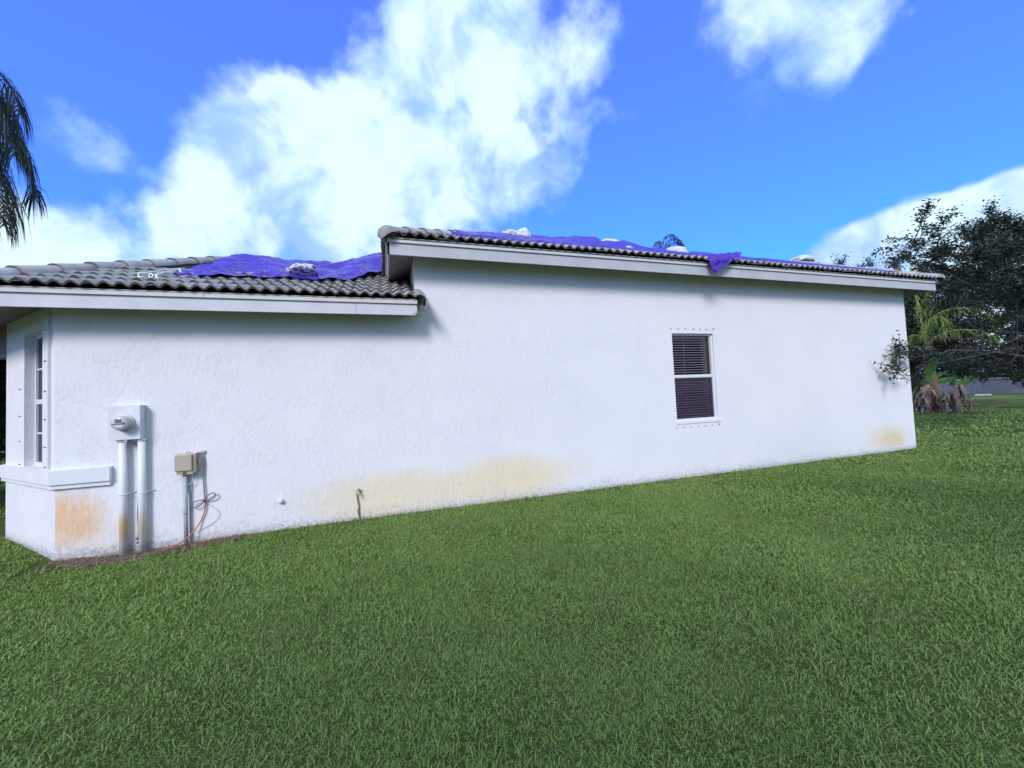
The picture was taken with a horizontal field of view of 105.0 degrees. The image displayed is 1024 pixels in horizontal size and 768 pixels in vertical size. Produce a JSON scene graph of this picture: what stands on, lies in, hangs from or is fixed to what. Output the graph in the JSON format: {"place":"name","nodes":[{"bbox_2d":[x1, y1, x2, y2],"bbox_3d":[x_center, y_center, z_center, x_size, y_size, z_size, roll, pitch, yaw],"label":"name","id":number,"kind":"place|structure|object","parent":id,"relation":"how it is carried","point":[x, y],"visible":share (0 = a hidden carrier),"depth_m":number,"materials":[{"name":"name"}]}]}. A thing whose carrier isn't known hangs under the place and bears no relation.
{"place":"outdoors","nodes":[
{"label":"outdoors","id":0,"kind":"place"},
{"bbox_2d":[0,393,1023,767],"bbox_3d":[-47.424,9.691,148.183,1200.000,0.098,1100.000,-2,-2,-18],"label":"ground","id":1,"kind":"structure","parent":0,"point":[1012,399],"depth_m":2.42,"materials":[{"name":"plant"}]},
{"bbox_2d":[0,360,5,492],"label":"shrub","id":2,"kind":"object","parent":1,"relation":"on","point":[2,413],"visible":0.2,"depth_m":7.55,"materials":[{"name":"green plant"}]},
{"bbox_2d":[0,72,52,249],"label":"palm tree","id":3,"kind":"object","parent":1,"relation":"on","point":[11,132],"visible":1,"depth_m":7.77,"materials":[{"name":"green plant"}]},
{"bbox_2d":[53,532,257,568],"bbox_3d":[-4.136,1.944,4.538,1.980,0.060,0.401,-2,-2,-18],"label":"soil strip","id":4,"kind":"object","parent":1,"relation":"on","point":[107,562],"visible":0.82,"depth_m":4.44,"materials":[{"name":"brown soil"}]},
{"bbox_2d":[356,488,360,519],"bbox_3d":[-2.096,1.659,5.371,0.060,0.471,0.096,-2,-2,-18],"label":"garden tap","id":5,"kind":"object","parent":1,"relation":"on","point":[358,490],"visible":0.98,"depth_m":5.39,"materials":[{"name":"grey metal"}]},
{"bbox_2d":[28,472,722,575],"bbox_3d":[-0.481,1.807,5.547,9.647,0.116,0.725,-2,-2,-18],"label":"dry straw","id":6,"kind":"object","parent":1,"relation":"on","point":[172,548],"visible":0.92,"depth_m":4.59,"materials":[{"name":"brown plant"}]},
{"bbox_2d":[0,225,944,560],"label":"house","id":7,"kind":"structure","parent":1,"relation":"on","point":[430,369],"depth_m":5.79,"materials":[{"name":"paint"}]},
{"bbox_2d":[18,329,45,467],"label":"window","id":8,"kind":"structure","parent":7,"relation":"in","point":[38,339],"depth_m":5.07,"materials":[{"name":"white metal"}]},
{"bbox_2d":[107,405,154,555],"bbox_3d":[-4.455,1.145,4.566,0.396,1.788,0.242,-2,-2,-18],"label":"electric meter","id":9,"kind":"object","parent":7,"relation":"attached to","point":[125,424],"visible":0.98,"depth_m":4.59,"materials":[{"name":"white paint"}]},
{"bbox_2d":[137,273,158,278],"bbox_3d":[-4.485,-1.329,4.822,0.412,0.132,0.142,-3,-2,17],"label":"loose cord","id":10,"kind":"object","parent":7,"relation":"on","point":[149,275],"visible":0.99,"depth_m":4.79,"materials":[{"name":"white fabric"}]},
{"bbox_2d":[156,269,183,274],"bbox_3d":[-4.450,-1.473,5.138,0.160,0.206,0.392,-3,-2,6],"label":"tie rope","id":11,"kind":"object","parent":7,"relation":"attached to","point":[171,270],"visible":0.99,"depth_m":5.20,"materials":[{"name":"white fabric"}]},
{"bbox_2d":[174,451,200,544],"bbox_3d":[-3.928,1.388,4.779,0.236,1.132,0.125,-2,-2,-18],"label":"utility box","id":12,"kind":"object","parent":7,"relation":"attached to","point":[186,464],"visible":0.99,"depth_m":4.76,"materials":[{"name":"beige plastic"}]},
{"bbox_2d":[164,450,219,549],"bbox_3d":[-3.881,1.370,4.765,0.532,1.094,0.138,0,-3,-45],"label":"cable","id":13,"kind":"object","parent":7,"relation":"attached to","point":[204,499],"visible":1,"depth_m":4.86,"materials":[{"name":"grey plastic"}]},
{"bbox_2d":[138,252,381,279],"bbox_3d":[-3.570,-2.119,7.171,3.341,1.665,3.966,-2,-2,-18],"label":"tarp","id":14,"kind":"object","parent":7,"relation":"on","point":[270,266],"visible":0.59,"depth_m":6.73,"materials":[{"name":"blue plastic"}]},
{"bbox_2d":[286,263,318,275],"bbox_3d":[-3.220,-1.740,6.048,0.468,0.124,0.319,-2,-27,-10],"label":"sandbag","id":15,"kind":"object","parent":14,"relation":"on","point":[303,269],"visible":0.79,"depth_m":5.97,"materials":[{"name":"white fabric"}]},
{"bbox_2d":[451,229,905,276],"bbox_3d":[3.225,-3.459,10.435,10.650,3.373,6.839,-2,-2,-18],"label":"tarp","id":16,"kind":"object","parent":7,"relation":"on","point":[719,261],"visible":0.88,"depth_m":7.67,"materials":[{"name":"blue plastic"}]},
{"bbox_2d":[502,229,517,234],"bbox_3d":[-0.005,-3.602,9.514,0.521,0.275,0.466,-1,12,-28],"label":"sandbag","id":17,"kind":"object","parent":16,"relation":"on","point":[512,231],"visible":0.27,"depth_m":9.36,"materials":[{"name":"white fabric"}]},
{"bbox_2d":[517,227,530,236],"bbox_3d":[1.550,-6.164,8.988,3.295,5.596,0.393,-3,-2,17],"label":"sandbag","id":18,"kind":"object","parent":16,"relation":"on","point":[524,231],"visible":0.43,"depth_m":9.13,"materials":[{"name":"white fabric"}]},
{"bbox_2d":[601,238,619,240],"bbox_3d":[2.874,-4.181,11.529,0.696,0.162,0.420,-2,18,-18],"label":"sandbag","id":19,"kind":"object","parent":16,"relation":"on","point":[606,239],"visible":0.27,"depth_m":11.36,"materials":[{"name":"white fabric"}]},
{"bbox_2d":[666,246,688,252],"bbox_3d":[3.921,-3.128,9.282,0.515,0.242,0.534,-2,18,-18],"label":"sandbag","id":20,"kind":"object","parent":16,"relation":"on","point":[679,248],"visible":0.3,"depth_m":9.09,"materials":[{"name":"white fabric"}]},
{"bbox_2d":[789,255,814,261],"bbox_3d":[7.924,-3.373,10.821,0.687,0.234,0.509,-2,-22,-14],"label":"sandbag","id":21,"kind":"object","parent":16,"relation":"on","point":[804,258],"visible":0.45,"depth_m":10.62,"materials":[{"name":"white fabric"}]},
{"bbox_2d":[670,328,720,427],"bbox_3d":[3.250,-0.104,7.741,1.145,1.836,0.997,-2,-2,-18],"label":"window","id":22,"kind":"structure","parent":7,"relation":"in","point":[692,353],"depth_m":7.48,"materials":[{"name":"white metal"}]},
{"bbox_2d":[653,234,684,247],"bbox_3d":[8.349,-3.154,21.754,2.754,10.784,2.937,-4,-3,30],"label":"palm tree","id":23,"kind":"object","parent":1,"relation":"on","point":[658,243],"visible":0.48,"depth_m":22.01,"materials":[{"name":"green plant"}]},
{"bbox_2d":[830,195,1023,387],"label":"broadleaf tree","id":24,"kind":"object","parent":1,"relation":"on","point":[999,249],"visible":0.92,"depth_m":10.90,"materials":[{"name":"green plant"}]},
{"bbox_2d":[919,393,973,408],"bbox_3d":[23.250,0.949,21.241,2.356,1.030,2.338,-2,-2,-18],"label":"plant","id":25,"kind":"object","parent":1,"relation":"on","point":[950,399],"visible":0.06,"depth_m":20.74,"materials":[{"name":"brown plant"}]},
{"bbox_2d":[913,411,993,414],"bbox_3d":[20.076,1.345,18.452,3.659,0.044,3.584,-4,-3,24],"label":"mulch bed","id":26,"kind":"object","parent":1,"relation":"on","point":[951,412],"visible":0.35,"depth_m":17.87,"materials":[{"name":"brown soil"}]},
{"bbox_2d":[913,383,924,411],"bbox_3d":[20.579,0.723,19.944,1.042,1.600,1.173,0,-3,-45],"label":"banana plant","id":27,"kind":"object","parent":26,"relation":"on","point":[916,400],"visible":0.33,"depth_m":19.85,"materials":[{"name":"plant"}]},
{"bbox_2d":[912,352,956,411],"bbox_3d":[20.511,0.027,19.279,2.636,3.099,1.128,-2,-2,-18],"label":"banana plant","id":28,"kind":"object","parent":26,"relation":"on","point":[926,396],"visible":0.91,"depth_m":19.19,"materials":[{"name":"brown plant"}]},
{"bbox_2d":[938,376,973,411],"bbox_3d":[20.703,0.548,18.351,1.610,1.799,1.137,-2,-2,-18],"label":"banana plant","id":29,"kind":"object","parent":26,"relation":"on","point":[955,397],"visible":0.92,"depth_m":18.24,"materials":[{"name":"brown plant"}]},
{"bbox_2d":[907,292,1002,411],"bbox_3d":[24.081,-2.103,21.081,11.244,7.191,3.400,-1,-3,-34],"label":"palm tree","id":30,"kind":"object","parent":1,"relation":"on","point":[935,379],"visible":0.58,"depth_m":19.37,"materials":[{"name":"green plant"}]},
{"bbox_2d":[904,262,1018,402],"bbox_3d":[26.209,-3.110,25.217,14.329,9.379,16.859,-2,-2,-18],"label":"broadleaf tree","id":31,"kind":"object","parent":1,"relation":"on","point":[911,307],"visible":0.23,"depth_m":21.83,"materials":[{"name":"green plant"}]},
{"bbox_2d":[920,327,1020,380],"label":"distant trees","id":32,"kind":"object","parent":1,"relation":"on","point":[957,374],"visible":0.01,"depth_m":44.57,"materials":[{"name":"green plant"}]},
{"bbox_2d":[922,377,1023,393],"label":"boundary wall","id":33,"kind":"structure","parent":1,"relation":"on","point":[995,385],"depth_m":39.33,"materials":[{"name":"grey concrete"}]},
{"bbox_2d":[944,398,1006,408],"bbox_3d":[24.788,1.043,21.616,3.879,0.493,0.905,-3,-2,-2],"label":"fallen branch","id":34,"kind":"object","parent":1,"relation":"on","point":[975,404],"visible":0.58,"depth_m":21.52,"materials":[{"name":"brown wood"}]},
{"bbox_2d":[974,305,1023,349],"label":"tree trunk","id":35,"kind":"object","parent":1,"relation":"on","point":[998,332],"visible":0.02,"depth_m":32.66,"materials":[{"name":"grey plant"}]},
{"bbox_2d":[995,406,1023,407],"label":"mulch bed","id":36,"kind":"object","parent":1,"relation":"on","point":[1011,407],"visible":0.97,"depth_m":19.82,"materials":[{"name":"brown soil"}]},
{"bbox_2d":[0,0,1023,374],"label":"sky","id":37,"kind":"structure","parent":0,"point":[163,129],"materials":[{"name":"blue"}]}
]}

